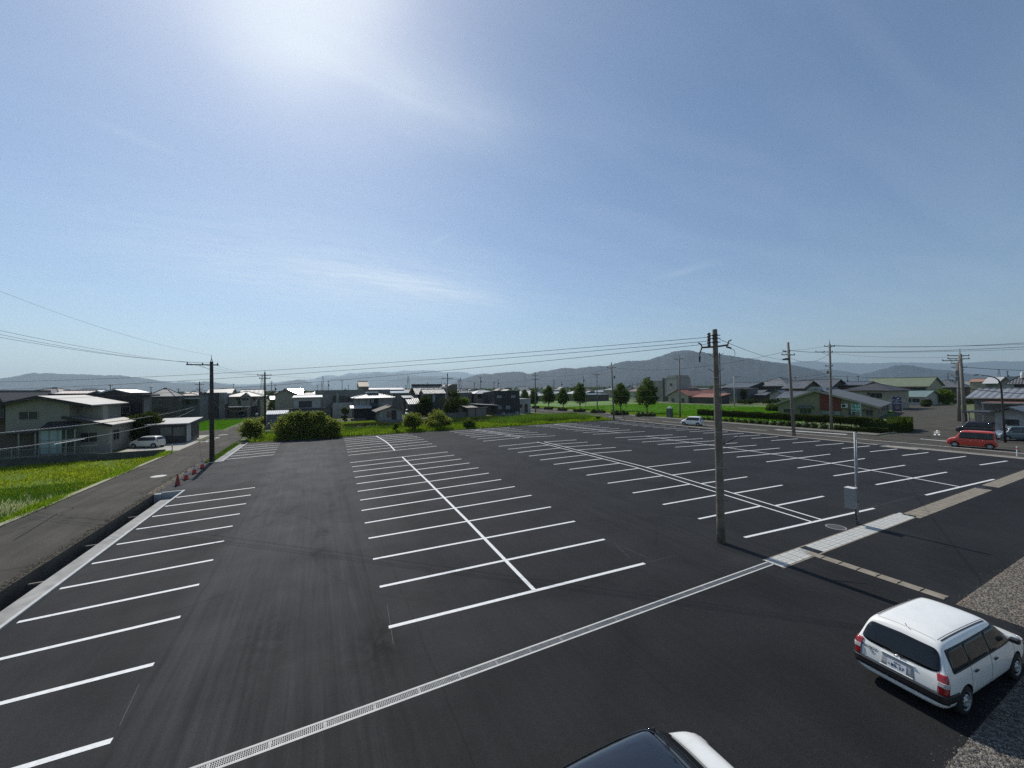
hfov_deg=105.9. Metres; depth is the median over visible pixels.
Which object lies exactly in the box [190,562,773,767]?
drain rim
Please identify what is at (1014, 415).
pale garage
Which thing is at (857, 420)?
hedge
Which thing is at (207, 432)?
side road
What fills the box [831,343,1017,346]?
power line
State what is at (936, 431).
road markings
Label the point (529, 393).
greenhouse hall
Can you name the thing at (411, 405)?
tiled house
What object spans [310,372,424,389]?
hills
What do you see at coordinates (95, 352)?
power line
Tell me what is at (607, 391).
distant house
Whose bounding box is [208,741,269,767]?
drain grate
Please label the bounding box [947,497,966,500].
drain cover
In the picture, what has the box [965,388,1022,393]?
power line
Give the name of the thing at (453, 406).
garden tree
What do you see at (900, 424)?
hedge
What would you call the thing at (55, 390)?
long roofed house
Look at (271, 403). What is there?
garden tree
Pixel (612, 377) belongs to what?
utility pole
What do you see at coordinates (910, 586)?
gutter cover
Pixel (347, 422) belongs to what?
cottage grass
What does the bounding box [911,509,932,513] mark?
drain cover
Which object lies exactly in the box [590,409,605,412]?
clipped bush
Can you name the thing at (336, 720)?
drain grate
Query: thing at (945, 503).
drain cover
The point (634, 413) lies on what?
pavement grass
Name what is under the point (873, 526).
drain cover
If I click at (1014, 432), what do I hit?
kei wagon
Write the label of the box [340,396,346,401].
window
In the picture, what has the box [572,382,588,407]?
street tree
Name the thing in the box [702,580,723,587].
drain grate
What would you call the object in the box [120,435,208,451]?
driveway
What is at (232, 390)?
pale roof house
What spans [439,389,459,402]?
garden tree
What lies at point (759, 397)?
tiled house
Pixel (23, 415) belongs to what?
window
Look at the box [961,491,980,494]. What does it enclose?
drain cover
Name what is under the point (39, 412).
beige house
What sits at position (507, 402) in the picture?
black box house
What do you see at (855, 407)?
shop sign
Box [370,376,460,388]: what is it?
hills
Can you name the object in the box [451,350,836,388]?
hills
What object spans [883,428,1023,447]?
street corner
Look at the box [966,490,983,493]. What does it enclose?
drain cover
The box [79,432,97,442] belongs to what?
window
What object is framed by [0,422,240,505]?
rice field
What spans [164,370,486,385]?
hills
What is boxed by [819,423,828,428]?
ball shrub
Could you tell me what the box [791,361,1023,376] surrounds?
hills
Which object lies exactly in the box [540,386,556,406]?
street tree
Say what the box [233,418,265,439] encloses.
loose shrub
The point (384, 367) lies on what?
power line
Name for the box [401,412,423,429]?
bush
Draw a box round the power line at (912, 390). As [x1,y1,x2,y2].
[832,388,961,390]
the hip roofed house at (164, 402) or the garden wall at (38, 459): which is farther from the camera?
the hip roofed house at (164, 402)
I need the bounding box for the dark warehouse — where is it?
[721,388,758,402]
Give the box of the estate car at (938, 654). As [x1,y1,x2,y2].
[853,597,1023,714]
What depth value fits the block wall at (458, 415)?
93.95 m
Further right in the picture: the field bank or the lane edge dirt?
the field bank
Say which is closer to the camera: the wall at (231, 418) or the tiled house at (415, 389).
the wall at (231, 418)
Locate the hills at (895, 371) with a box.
[849,365,987,381]
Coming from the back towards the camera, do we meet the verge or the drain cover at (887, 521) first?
the verge
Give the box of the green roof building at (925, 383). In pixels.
[869,377,944,390]
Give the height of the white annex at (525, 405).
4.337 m
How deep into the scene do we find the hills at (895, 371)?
3463.94 m
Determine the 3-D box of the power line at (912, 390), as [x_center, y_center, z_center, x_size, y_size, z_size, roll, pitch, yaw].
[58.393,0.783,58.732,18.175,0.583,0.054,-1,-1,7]
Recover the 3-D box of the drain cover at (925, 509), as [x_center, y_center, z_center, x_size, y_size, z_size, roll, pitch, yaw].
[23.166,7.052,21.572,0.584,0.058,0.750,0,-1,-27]
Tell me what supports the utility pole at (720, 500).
on the parking lot
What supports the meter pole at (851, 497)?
on the parking lot
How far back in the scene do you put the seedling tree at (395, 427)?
63.88 m
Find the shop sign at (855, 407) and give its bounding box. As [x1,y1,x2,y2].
[851,403,861,416]
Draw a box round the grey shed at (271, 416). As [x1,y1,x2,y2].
[266,410,288,428]
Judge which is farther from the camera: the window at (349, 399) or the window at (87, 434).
the window at (349, 399)
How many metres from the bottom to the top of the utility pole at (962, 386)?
12.549 m
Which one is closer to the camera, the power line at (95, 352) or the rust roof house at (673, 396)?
the power line at (95, 352)
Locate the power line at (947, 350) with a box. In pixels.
[891,347,1015,351]
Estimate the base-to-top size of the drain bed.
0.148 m
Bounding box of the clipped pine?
[341,407,349,421]
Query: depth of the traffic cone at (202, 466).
36.07 m
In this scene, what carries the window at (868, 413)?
in the brick fronted hall
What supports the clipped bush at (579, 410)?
on the ground at (968, 406)
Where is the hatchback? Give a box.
[562,727,733,767]
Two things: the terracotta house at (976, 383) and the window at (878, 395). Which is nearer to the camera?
the window at (878, 395)
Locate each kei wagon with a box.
[947,430,998,449]
[995,426,1023,440]
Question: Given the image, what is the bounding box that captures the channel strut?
[27,581,43,585]
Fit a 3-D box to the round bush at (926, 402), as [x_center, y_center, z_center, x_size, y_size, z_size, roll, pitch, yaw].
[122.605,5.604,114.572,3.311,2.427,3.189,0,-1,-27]
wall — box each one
[0,444,232,611]
[0,445,165,467]
[96,442,111,453]
[154,491,180,503]
[207,417,255,419]
[442,412,466,417]
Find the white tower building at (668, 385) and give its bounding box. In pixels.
[651,375,690,401]
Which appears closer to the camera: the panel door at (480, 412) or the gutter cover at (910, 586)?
the gutter cover at (910, 586)
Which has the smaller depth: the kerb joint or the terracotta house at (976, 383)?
the kerb joint
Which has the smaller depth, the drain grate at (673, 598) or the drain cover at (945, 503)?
the drain grate at (673, 598)
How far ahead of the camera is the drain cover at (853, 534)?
18.19 m
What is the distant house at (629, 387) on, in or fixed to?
on the ground at (968, 406)
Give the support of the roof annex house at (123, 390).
on the ground at (968, 406)
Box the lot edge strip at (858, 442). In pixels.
[626,420,1023,458]
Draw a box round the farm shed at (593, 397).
[567,393,608,400]
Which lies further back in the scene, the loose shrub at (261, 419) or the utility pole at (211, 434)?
the loose shrub at (261, 419)
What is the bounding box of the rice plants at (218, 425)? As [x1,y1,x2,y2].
[199,419,246,430]
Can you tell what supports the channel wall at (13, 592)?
on the ground at (968, 406)
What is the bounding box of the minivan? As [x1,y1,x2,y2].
[956,421,994,431]
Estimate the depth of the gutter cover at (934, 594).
12.94 m
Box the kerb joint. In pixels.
[0,451,176,527]
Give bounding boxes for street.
[531,399,895,422]
[531,408,1023,457]
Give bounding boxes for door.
[251,406,257,415]
[267,415,276,427]
[392,410,396,419]
[468,408,474,416]
[476,408,485,416]
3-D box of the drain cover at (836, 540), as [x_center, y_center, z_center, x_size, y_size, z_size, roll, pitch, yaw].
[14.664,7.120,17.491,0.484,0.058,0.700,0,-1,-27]
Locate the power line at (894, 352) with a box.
[831,349,1014,352]
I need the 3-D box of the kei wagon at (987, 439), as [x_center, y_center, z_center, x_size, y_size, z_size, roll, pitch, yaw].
[49.990,5.971,42.030,1.812,1.861,3.548,0,-1,-35]
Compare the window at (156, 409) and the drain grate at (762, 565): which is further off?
the window at (156, 409)
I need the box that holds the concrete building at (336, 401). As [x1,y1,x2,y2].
[315,389,395,417]
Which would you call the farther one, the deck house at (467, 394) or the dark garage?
the deck house at (467, 394)
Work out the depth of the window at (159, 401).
84.59 m
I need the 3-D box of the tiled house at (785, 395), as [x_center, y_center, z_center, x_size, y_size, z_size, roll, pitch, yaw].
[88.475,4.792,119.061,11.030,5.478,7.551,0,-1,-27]
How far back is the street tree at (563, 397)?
129.83 m
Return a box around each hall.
[369,387,404,390]
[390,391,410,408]
[517,390,542,400]
[773,387,891,417]
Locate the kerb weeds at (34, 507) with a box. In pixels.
[0,450,176,523]
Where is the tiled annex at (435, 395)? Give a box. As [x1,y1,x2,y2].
[419,388,445,415]
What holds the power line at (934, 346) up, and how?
attached to the utility pole at (829, 372)
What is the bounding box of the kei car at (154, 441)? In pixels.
[129,435,165,447]
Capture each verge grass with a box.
[248,415,612,441]
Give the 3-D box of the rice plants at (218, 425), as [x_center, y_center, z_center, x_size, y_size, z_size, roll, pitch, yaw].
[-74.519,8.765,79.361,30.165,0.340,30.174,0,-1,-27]
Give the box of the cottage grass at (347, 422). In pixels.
[339,416,485,423]
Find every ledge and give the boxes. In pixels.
[0,498,171,624]
[215,444,243,461]
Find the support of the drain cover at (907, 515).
in the drain edge at (838, 546)
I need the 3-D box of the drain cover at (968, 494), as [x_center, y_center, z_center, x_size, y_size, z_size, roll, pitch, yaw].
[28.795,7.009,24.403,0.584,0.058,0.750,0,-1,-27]
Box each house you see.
[0,390,51,456]
[0,395,136,458]
[39,387,69,393]
[49,392,159,439]
[53,390,99,393]
[83,389,106,391]
[99,388,146,392]
[152,388,184,418]
[182,393,198,395]
[184,395,208,421]
[200,392,231,418]
[207,388,236,393]
[229,391,268,416]
[240,389,267,394]
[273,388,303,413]
[286,395,324,413]
[350,392,394,420]
[357,381,368,389]
[401,395,413,413]
[405,399,416,413]
[408,384,440,398]
[412,398,419,415]
[441,384,456,403]
[448,389,471,412]
[472,389,489,405]
[483,391,519,415]
[513,387,529,390]
[538,387,554,393]
[603,387,616,396]
[626,385,639,390]
[629,389,642,399]
[666,389,713,402]
[721,382,762,389]
[752,391,770,402]
[759,377,793,391]
[767,389,784,401]
[776,391,809,400]
[781,380,820,390]
[798,379,844,388]
[840,381,879,389]
[842,383,913,409]
[909,390,939,404]
[942,379,967,398]
[966,385,969,395]
[966,387,1023,421]
[968,378,986,393]
[982,376,1004,387]
[993,376,1016,387]
[1004,372,1023,387]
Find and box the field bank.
[531,403,723,418]
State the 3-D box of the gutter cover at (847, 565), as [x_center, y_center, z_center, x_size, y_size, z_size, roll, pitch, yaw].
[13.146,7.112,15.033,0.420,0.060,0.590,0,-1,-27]
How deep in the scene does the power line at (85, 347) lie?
28.87 m
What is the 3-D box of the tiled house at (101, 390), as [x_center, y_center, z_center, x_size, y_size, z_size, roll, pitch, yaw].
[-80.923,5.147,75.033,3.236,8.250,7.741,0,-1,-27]
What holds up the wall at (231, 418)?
on the ground at (968, 406)
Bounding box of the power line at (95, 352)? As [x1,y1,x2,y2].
[0,337,202,362]
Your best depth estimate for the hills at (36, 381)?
4560.75 m
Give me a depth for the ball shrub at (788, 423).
64.83 m
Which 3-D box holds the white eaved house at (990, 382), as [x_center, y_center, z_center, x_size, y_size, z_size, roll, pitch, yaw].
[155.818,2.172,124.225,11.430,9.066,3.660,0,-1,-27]
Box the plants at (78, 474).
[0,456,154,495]
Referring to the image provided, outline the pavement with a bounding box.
[555,409,879,434]
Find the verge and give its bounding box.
[240,419,482,443]
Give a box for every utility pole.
[186,355,218,461]
[257,372,271,428]
[442,374,452,400]
[535,372,537,412]
[593,372,599,408]
[607,362,615,419]
[674,357,680,417]
[698,329,738,543]
[781,342,795,435]
[815,339,834,429]
[942,353,969,422]
[951,362,960,420]
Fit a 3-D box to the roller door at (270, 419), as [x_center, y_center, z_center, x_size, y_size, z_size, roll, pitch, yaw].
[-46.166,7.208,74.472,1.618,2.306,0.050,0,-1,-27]
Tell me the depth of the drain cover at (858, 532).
18.42 m
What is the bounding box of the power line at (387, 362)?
[14,337,706,381]
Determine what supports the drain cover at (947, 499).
on the parking lot
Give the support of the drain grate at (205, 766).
in the drain rim
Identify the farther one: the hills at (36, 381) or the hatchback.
the hills at (36, 381)
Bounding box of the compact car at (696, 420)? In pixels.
[680,416,703,425]
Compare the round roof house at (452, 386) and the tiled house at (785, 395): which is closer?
the tiled house at (785, 395)
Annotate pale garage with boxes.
[962,405,1023,439]
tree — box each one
[126,411,164,439]
[267,399,274,410]
[391,423,398,429]
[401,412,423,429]
[416,395,433,415]
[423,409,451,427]
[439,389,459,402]
[442,396,462,412]
[459,396,469,407]
[520,389,528,398]
[529,389,539,405]
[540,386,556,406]
[556,388,570,407]
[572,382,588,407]
[611,382,631,409]
[631,377,659,412]
[740,388,748,398]
[765,402,777,411]
[936,388,956,403]
[960,397,973,403]
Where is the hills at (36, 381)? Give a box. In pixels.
[0,373,336,392]
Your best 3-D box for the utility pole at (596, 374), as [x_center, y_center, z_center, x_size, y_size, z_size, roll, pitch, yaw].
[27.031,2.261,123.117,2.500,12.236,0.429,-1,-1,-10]
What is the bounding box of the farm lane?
[558,403,897,411]
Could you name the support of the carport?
on the ground at (968, 406)
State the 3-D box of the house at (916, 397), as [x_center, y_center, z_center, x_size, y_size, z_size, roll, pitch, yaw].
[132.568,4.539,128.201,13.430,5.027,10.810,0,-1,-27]
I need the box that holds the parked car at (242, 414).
[238,412,246,417]
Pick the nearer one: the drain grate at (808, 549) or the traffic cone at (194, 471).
the drain grate at (808, 549)
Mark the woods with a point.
(568, 388)
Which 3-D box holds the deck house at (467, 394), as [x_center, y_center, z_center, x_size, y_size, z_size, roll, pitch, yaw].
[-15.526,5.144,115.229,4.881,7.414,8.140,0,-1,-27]
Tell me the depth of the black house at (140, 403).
56.09 m
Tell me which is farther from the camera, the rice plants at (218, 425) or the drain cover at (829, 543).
the rice plants at (218, 425)
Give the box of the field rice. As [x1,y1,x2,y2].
[564,403,896,421]
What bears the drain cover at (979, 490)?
on the parking lot
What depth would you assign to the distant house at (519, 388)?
254.69 m
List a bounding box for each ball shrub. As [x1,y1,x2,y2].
[762,420,769,424]
[777,420,784,425]
[783,420,791,426]
[799,421,810,427]
[809,423,818,428]
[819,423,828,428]
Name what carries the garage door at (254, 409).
in the porch gabled house at (246, 398)
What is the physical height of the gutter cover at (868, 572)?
0.060 m
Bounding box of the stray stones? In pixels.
[931,551,1023,766]
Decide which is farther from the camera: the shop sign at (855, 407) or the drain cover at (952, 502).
the shop sign at (855, 407)
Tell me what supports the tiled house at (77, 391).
on the ground at (968, 406)
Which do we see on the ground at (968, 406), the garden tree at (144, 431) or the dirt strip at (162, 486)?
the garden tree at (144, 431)
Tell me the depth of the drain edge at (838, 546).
17.39 m
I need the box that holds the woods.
[179,384,725,393]
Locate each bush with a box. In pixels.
[262,409,325,440]
[302,411,345,438]
[462,419,475,427]
[557,407,567,410]
[573,408,585,411]
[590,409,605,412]
[611,410,628,414]
[634,411,655,416]
[919,399,933,406]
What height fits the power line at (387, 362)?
1.178 m
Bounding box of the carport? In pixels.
[218,406,250,417]
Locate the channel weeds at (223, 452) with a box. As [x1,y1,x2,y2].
[200,442,239,462]
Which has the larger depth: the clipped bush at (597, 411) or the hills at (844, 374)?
the hills at (844, 374)
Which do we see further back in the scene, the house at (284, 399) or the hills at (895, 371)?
the hills at (895, 371)
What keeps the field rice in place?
on the rice field beyond street at (576, 403)
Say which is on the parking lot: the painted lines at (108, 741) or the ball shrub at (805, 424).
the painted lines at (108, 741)
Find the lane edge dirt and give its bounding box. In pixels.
[0,464,199,590]
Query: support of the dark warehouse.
on the ground at (968, 406)
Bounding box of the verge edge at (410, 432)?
[241,420,604,443]
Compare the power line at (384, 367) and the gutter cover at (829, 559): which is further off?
the power line at (384, 367)
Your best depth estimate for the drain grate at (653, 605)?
12.49 m
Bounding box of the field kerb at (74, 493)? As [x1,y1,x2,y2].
[0,450,177,526]
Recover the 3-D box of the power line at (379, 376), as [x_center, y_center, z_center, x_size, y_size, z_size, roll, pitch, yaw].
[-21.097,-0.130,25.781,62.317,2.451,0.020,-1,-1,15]
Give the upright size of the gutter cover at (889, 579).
0.060 m
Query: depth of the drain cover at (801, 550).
16.41 m
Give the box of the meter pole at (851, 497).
[844,432,858,523]
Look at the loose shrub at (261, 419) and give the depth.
75.14 m
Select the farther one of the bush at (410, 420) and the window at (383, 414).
the window at (383, 414)
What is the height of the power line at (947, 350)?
0.481 m
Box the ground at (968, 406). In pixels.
[1,388,974,459]
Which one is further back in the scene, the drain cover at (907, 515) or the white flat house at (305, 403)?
the white flat house at (305, 403)
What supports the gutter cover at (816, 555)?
on the parking lot
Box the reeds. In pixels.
[485,412,602,423]
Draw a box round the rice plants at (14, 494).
[0,480,97,519]
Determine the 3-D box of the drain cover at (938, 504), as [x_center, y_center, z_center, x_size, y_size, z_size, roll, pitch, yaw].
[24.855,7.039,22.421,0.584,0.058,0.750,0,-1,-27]
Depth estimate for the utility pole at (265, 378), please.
72.65 m
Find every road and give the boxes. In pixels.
[0,426,242,588]
[199,430,224,434]
[894,405,974,429]
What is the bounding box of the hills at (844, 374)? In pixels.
[818,369,860,381]
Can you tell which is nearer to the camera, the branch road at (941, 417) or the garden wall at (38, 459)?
the garden wall at (38, 459)
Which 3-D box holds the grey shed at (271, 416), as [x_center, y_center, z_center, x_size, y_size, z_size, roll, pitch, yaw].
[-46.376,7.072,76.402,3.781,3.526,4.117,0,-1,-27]
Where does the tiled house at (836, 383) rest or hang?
on the ground at (968, 406)
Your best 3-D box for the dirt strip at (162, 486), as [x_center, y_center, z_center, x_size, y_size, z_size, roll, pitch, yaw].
[-28.188,7.819,32.763,0.470,0.001,12.300,0,-1,-27]
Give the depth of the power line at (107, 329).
30.08 m
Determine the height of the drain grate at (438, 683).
0.041 m
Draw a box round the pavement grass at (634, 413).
[531,405,762,422]
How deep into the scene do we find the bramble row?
75.55 m
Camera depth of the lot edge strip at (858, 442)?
43.72 m
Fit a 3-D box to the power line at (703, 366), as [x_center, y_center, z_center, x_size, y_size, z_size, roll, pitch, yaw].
[29.993,-3.506,68.358,0.036,1.610,34.409,0,-1,-28]
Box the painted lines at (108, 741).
[0,421,1004,767]
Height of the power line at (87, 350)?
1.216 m
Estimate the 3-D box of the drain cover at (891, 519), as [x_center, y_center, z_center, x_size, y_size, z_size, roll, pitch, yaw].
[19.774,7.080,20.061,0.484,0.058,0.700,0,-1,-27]
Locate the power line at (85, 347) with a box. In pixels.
[4,331,186,362]
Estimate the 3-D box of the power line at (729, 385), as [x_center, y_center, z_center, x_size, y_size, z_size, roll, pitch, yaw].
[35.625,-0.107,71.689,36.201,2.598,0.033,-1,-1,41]
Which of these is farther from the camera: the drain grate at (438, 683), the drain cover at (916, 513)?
the drain cover at (916, 513)
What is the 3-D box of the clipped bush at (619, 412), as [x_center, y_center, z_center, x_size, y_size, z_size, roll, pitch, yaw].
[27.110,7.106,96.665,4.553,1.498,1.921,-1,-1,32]
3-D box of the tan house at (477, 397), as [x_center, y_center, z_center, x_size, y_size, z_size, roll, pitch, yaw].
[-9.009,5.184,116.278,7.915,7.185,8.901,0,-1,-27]
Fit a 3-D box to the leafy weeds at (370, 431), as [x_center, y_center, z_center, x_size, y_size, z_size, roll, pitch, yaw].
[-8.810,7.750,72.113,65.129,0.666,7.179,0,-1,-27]
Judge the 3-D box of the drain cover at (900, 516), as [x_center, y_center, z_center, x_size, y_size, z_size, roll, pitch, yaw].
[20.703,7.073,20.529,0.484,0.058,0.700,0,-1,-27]
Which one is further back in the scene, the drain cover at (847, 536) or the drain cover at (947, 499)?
the drain cover at (947, 499)
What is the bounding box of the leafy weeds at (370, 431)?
[256,418,610,440]
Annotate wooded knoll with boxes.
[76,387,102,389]
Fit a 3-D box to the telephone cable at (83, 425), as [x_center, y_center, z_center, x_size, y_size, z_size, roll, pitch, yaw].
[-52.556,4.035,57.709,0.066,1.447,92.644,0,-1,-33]
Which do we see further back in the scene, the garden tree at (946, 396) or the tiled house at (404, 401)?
the garden tree at (946, 396)
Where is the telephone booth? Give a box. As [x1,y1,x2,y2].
[666,406,672,417]
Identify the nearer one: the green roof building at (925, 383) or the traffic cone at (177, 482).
the traffic cone at (177, 482)
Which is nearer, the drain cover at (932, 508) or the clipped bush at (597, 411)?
the drain cover at (932, 508)
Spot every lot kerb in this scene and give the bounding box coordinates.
[0,490,184,629]
[208,443,246,462]
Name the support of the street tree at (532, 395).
on the ground at (968, 406)
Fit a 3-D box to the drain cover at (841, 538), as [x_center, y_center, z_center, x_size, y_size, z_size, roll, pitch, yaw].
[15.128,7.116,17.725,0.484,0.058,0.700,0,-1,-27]
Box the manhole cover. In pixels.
[825,524,846,529]
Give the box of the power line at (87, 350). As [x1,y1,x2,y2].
[0,334,197,362]
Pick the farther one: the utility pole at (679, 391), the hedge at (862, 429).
the utility pole at (679, 391)
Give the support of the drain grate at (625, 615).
in the drain rim
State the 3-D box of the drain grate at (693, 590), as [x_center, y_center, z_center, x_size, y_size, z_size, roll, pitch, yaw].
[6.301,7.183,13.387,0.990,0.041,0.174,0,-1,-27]
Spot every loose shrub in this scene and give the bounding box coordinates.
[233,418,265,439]
[247,415,266,424]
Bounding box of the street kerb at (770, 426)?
[537,408,900,435]
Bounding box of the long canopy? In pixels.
[981,401,1023,420]
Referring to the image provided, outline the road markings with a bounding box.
[225,410,1023,457]
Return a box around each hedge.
[697,409,868,425]
[833,425,888,432]
[853,416,913,431]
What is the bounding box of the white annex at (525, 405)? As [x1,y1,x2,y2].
[520,398,530,412]
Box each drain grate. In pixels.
[197,763,208,767]
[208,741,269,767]
[270,722,324,747]
[325,704,374,726]
[374,688,419,708]
[419,674,459,692]
[459,661,497,677]
[495,648,530,663]
[529,637,561,651]
[560,627,590,640]
[588,618,616,629]
[614,609,641,620]
[639,601,664,611]
[662,593,685,602]
[682,586,705,594]
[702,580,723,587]
[720,574,740,581]
[737,568,757,574]
[754,562,771,568]
[799,547,819,552]
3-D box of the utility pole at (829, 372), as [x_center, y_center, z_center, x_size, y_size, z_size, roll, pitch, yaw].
[48.806,0.235,59.822,3.250,14.348,0.642,-1,-1,-4]
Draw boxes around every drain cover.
[764,558,788,566]
[772,555,795,563]
[780,553,802,560]
[786,550,810,558]
[794,548,811,555]
[806,544,829,551]
[812,541,834,548]
[818,539,841,546]
[825,537,847,544]
[831,535,852,541]
[837,533,858,539]
[843,531,863,537]
[848,529,868,535]
[853,527,873,533]
[858,526,879,531]
[863,524,884,529]
[868,522,889,527]
[874,521,894,525]
[878,519,897,523]
[883,517,902,522]
[888,516,908,520]
[891,514,910,518]
[897,513,915,517]
[902,512,924,517]
[906,511,928,515]
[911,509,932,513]
[917,507,937,512]
[921,506,942,510]
[925,504,947,508]
[931,503,950,506]
[934,501,955,505]
[939,500,958,503]
[942,498,962,502]
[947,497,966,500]
[950,495,970,499]
[955,494,973,497]
[958,493,978,496]
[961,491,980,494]
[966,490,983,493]
[970,489,988,492]
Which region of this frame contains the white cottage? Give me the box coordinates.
[371,405,405,421]
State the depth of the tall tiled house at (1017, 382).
69.04 m
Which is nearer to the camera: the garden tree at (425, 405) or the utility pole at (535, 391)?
the garden tree at (425, 405)
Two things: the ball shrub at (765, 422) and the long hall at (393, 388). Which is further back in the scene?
the long hall at (393, 388)
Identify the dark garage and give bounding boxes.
[144,417,202,443]
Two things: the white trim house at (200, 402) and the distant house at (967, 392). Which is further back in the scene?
the distant house at (967, 392)
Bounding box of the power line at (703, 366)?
[619,352,781,369]
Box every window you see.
[0,410,3,417]
[19,411,37,419]
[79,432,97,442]
[113,429,119,440]
[121,406,129,413]
[154,408,167,411]
[158,400,166,403]
[160,427,171,435]
[173,427,184,435]
[186,399,191,404]
[299,401,311,407]
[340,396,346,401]
[347,396,352,401]
[380,411,386,417]
[783,409,794,412]
[800,409,810,413]
[866,410,872,415]
[876,393,881,397]
[1005,419,1018,425]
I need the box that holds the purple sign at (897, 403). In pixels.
[888,396,905,410]
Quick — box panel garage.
[461,405,487,416]
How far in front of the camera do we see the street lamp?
45.10 m
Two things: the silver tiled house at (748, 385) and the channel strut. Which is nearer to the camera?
the channel strut
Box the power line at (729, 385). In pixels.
[644,374,820,390]
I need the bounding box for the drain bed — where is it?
[770,469,1023,563]
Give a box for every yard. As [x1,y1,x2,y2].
[341,417,427,421]
[944,557,1023,767]
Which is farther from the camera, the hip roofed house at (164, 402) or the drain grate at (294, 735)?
the hip roofed house at (164, 402)
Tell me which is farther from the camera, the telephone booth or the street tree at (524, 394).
the street tree at (524, 394)
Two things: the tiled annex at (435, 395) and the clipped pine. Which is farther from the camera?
the tiled annex at (435, 395)
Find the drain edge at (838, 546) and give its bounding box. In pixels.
[763,514,913,567]
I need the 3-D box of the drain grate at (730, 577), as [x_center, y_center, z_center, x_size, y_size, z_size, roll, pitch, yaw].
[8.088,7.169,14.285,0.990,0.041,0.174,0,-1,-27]
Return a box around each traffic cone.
[173,474,181,485]
[182,469,189,479]
[189,463,198,473]
[198,459,206,468]
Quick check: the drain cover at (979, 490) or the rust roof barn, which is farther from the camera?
the rust roof barn
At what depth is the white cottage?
85.72 m
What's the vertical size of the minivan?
1.771 m
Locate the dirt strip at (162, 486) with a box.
[148,464,200,493]
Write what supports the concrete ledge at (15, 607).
on the channel bed
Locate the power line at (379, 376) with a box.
[0,344,703,400]
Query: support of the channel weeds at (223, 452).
on the road at (26, 541)
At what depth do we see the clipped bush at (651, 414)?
89.86 m
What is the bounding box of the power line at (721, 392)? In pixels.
[619,376,825,396]
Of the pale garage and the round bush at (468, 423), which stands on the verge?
the round bush at (468, 423)
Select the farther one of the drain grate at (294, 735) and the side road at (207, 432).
the side road at (207, 432)
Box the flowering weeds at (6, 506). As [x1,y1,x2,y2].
[0,492,63,516]
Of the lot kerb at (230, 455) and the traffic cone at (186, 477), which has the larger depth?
the lot kerb at (230, 455)
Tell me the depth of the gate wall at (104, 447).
44.94 m
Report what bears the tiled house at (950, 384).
on the ground at (968, 406)
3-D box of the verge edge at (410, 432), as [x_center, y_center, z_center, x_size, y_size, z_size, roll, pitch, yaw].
[-7.350,8.071,68.266,67.100,0.330,0.100,0,-1,-27]
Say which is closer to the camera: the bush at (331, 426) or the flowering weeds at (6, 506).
the flowering weeds at (6, 506)
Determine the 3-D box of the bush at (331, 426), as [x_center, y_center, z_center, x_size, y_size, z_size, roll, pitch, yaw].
[-28.823,6.055,58.527,6.625,4.234,5.090,0,-1,-27]
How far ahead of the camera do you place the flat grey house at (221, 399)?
103.20 m
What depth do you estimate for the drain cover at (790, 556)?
15.86 m
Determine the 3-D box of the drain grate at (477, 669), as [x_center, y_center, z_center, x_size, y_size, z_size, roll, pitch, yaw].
[-0.845,7.238,9.792,0.990,0.041,0.174,0,-1,-27]
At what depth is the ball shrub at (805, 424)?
62.51 m
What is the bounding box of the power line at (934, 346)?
[851,344,1021,346]
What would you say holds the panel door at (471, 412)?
in the panel garage
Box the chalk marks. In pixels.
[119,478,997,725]
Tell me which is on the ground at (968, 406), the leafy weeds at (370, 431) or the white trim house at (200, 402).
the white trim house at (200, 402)
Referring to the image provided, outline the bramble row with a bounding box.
[342,412,574,427]
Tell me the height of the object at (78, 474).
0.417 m
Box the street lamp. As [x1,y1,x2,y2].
[974,374,1006,442]
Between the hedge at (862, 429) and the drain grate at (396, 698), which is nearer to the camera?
the drain grate at (396, 698)
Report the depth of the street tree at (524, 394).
198.18 m
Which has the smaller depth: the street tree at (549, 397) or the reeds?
the reeds
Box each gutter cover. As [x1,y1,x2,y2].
[806,551,824,557]
[821,556,841,563]
[838,562,859,569]
[856,568,879,576]
[877,574,900,583]
[898,581,923,590]
[921,589,948,599]
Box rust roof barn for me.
[690,393,730,403]
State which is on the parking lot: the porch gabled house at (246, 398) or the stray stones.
the stray stones
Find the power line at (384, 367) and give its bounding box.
[0,341,706,389]
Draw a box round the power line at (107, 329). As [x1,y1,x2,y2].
[3,292,207,354]
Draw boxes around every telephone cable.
[0,408,195,449]
[1,406,195,433]
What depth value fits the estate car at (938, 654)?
8.75 m
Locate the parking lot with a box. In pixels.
[0,420,1023,767]
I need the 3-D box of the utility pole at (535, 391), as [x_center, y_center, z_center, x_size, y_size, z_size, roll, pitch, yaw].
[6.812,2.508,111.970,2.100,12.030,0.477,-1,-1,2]

